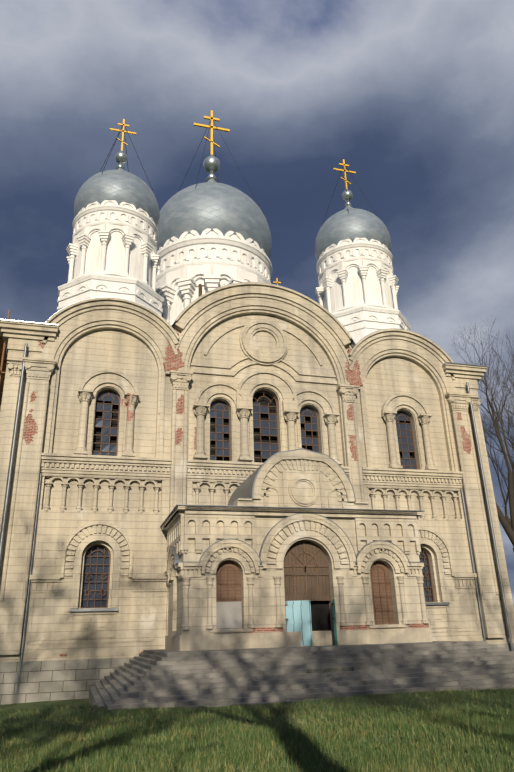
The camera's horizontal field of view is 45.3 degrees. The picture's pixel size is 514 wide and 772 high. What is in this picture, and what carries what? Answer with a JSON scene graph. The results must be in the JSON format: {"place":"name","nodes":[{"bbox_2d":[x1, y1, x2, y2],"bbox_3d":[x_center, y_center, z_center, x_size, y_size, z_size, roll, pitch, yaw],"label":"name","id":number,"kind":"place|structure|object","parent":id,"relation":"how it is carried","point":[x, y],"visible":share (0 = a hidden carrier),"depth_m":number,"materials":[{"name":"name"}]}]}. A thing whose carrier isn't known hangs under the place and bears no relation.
{"place":"outdoors","nodes":[
{"label":"outdoors","id":0,"kind":"place"},
{"bbox_2d":[0,310,9,409],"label":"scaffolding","id":1,"kind":"object","parent":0,"point":[3,356],"visible":0.02,"depth_m":33.70,"materials":[{"name":"grey metal"}]},
{"bbox_2d":[0,282,488,366],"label":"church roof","id":2,"kind":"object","parent":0,"point":[352,343],"visible":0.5,"depth_m":33.99,"materials":[{"name":"grey metal"}]},
{"bbox_2d":[0,284,513,659],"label":"church","id":3,"kind":"structure","parent":0,"point":[199,639],"depth_m":27.74,"materials":[{"name":"beige stone"}]},
{"bbox_2d":[74,168,159,227],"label":"church dome","id":4,"kind":"structure","parent":3,"relation":"on","point":[119,185],"depth_m":38.51,"materials":[{"name":"silver metal"}]},
{"bbox_2d":[157,179,271,258],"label":"church dome","id":5,"kind":"structure","parent":3,"relation":"on","point":[212,204],"depth_m":49.75,"materials":[{"name":"silver metal"}]},
{"bbox_2d":[115,151,352,206],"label":"finial balls","id":6,"kind":"object","parent":5,"relation":"on","point":[211,164],"visible":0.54,"depth_m":56.15},
{"bbox_2d":[110,110,355,284],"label":"crosses","id":7,"kind":"object","parent":6,"relation":"on","point":[211,128],"visible":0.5,"depth_m":58.07,"materials":[{"name":"gold metal"}]},
{"bbox_2d":[100,118,378,284],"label":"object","id":8,"kind":"object","parent":3,"relation":"on","point":[217,172],"visible":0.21,"depth_m":46.58,"materials":[{"name":"grey metal"}]},
{"bbox_2d":[285,600,312,645],"bbox_3d":[1.636,9.383,24.375,1.040,1.670,0.090,-2,-22,0],"label":"door","id":9,"kind":"structure","parent":3,"relation":"attached to","point":[298,615],"depth_m":24.39,"materials":[{"name":"teal wood"}]},
{"bbox_2d":[216,540,394,628],"bbox_3d":[2.020,8.135,25.480,7.720,3.410,0.085,4,-23,-15],"label":"brown church wood","id":10,"kind":"object","parent":3,"relation":"attached to","point":[231,577],"visible":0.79,"depth_m":25.74,"materials":[{"name":"brown wood"}]},
{"bbox_2d":[332,599,337,644],"bbox_3d":[3.099,9.362,24.431,0.090,1.670,1.060,-4,-22,5],"label":"door","id":11,"kind":"structure","parent":3,"relation":"attached to","point":[335,625],"depth_m":23.93,"materials":[{"name":"teal wood"}]},
{"bbox_2d":[0,686,513,771],"bbox_3d":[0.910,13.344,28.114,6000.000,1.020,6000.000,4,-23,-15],"label":"ground","id":12,"kind":"structure","parent":0,"point":[42,704],"depth_m":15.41,"materials":[{"name":"green plant"}]},
{"bbox_2d":[0,643,513,704],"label":"foundation wall","id":13,"kind":"structure","parent":12,"relation":"on","point":[50,680],"depth_m":25.61,"materials":[{"name":"grey stone"}]},
{"bbox_2d":[0,282,513,661],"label":"church facade","id":14,"kind":"structure","parent":13,"relation":"on","point":[241,344],"depth_m":30.62,"materials":[{"name":"beige stone"}]},
{"bbox_2d":[216,601,241,628],"bbox_3d":[-1.123,8.976,24.137,1.060,0.980,0.060,4,-23,-15],"label":"window panel","id":15,"kind":"object","parent":14,"relation":"attached to","point":[228,614],"visible":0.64,"depth_m":24.11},
{"bbox_2d":[57,200,410,343],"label":"drum towers","id":16,"kind":"structure","parent":14,"relation":"on","point":[111,249],"depth_m":40.83,"materials":[{"name":"white paint"}]},
{"bbox_2d":[315,205,390,260],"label":"church dome","id":17,"kind":"structure","parent":16,"relation":"on","point":[344,224],"depth_m":42.85,"materials":[{"name":"silver metal"}]},
{"bbox_2d":[23,331,470,656],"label":"exposed brick patches","id":18,"kind":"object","parent":14,"relation":"attached to","point":[175,362],"visible":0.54,"depth_m":32.12,"materials":[{"name":"red brick"}]},
{"bbox_2d":[88,641,513,709],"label":"stone steps","id":19,"kind":"structure","parent":12,"relation":"on","point":[160,678],"depth_m":19.72,"materials":[{"name":"grey stone"}]},
{"bbox_2d":[452,315,513,551],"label":"trees","id":20,"kind":"object","parent":12,"relation":"on","point":[507,522],"visible":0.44,"depth_m":47.66,"materials":[{"name":"brown plant"}]},
{"bbox_2d":[0,343,513,693],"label":"flashing","id":21,"kind":"object","parent":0,"point":[245,489],"visible":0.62,"depth_m":27.57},
{"bbox_2d":[0,0,513,605],"label":"sky","id":22,"kind":"structure","parent":0,"point":[416,97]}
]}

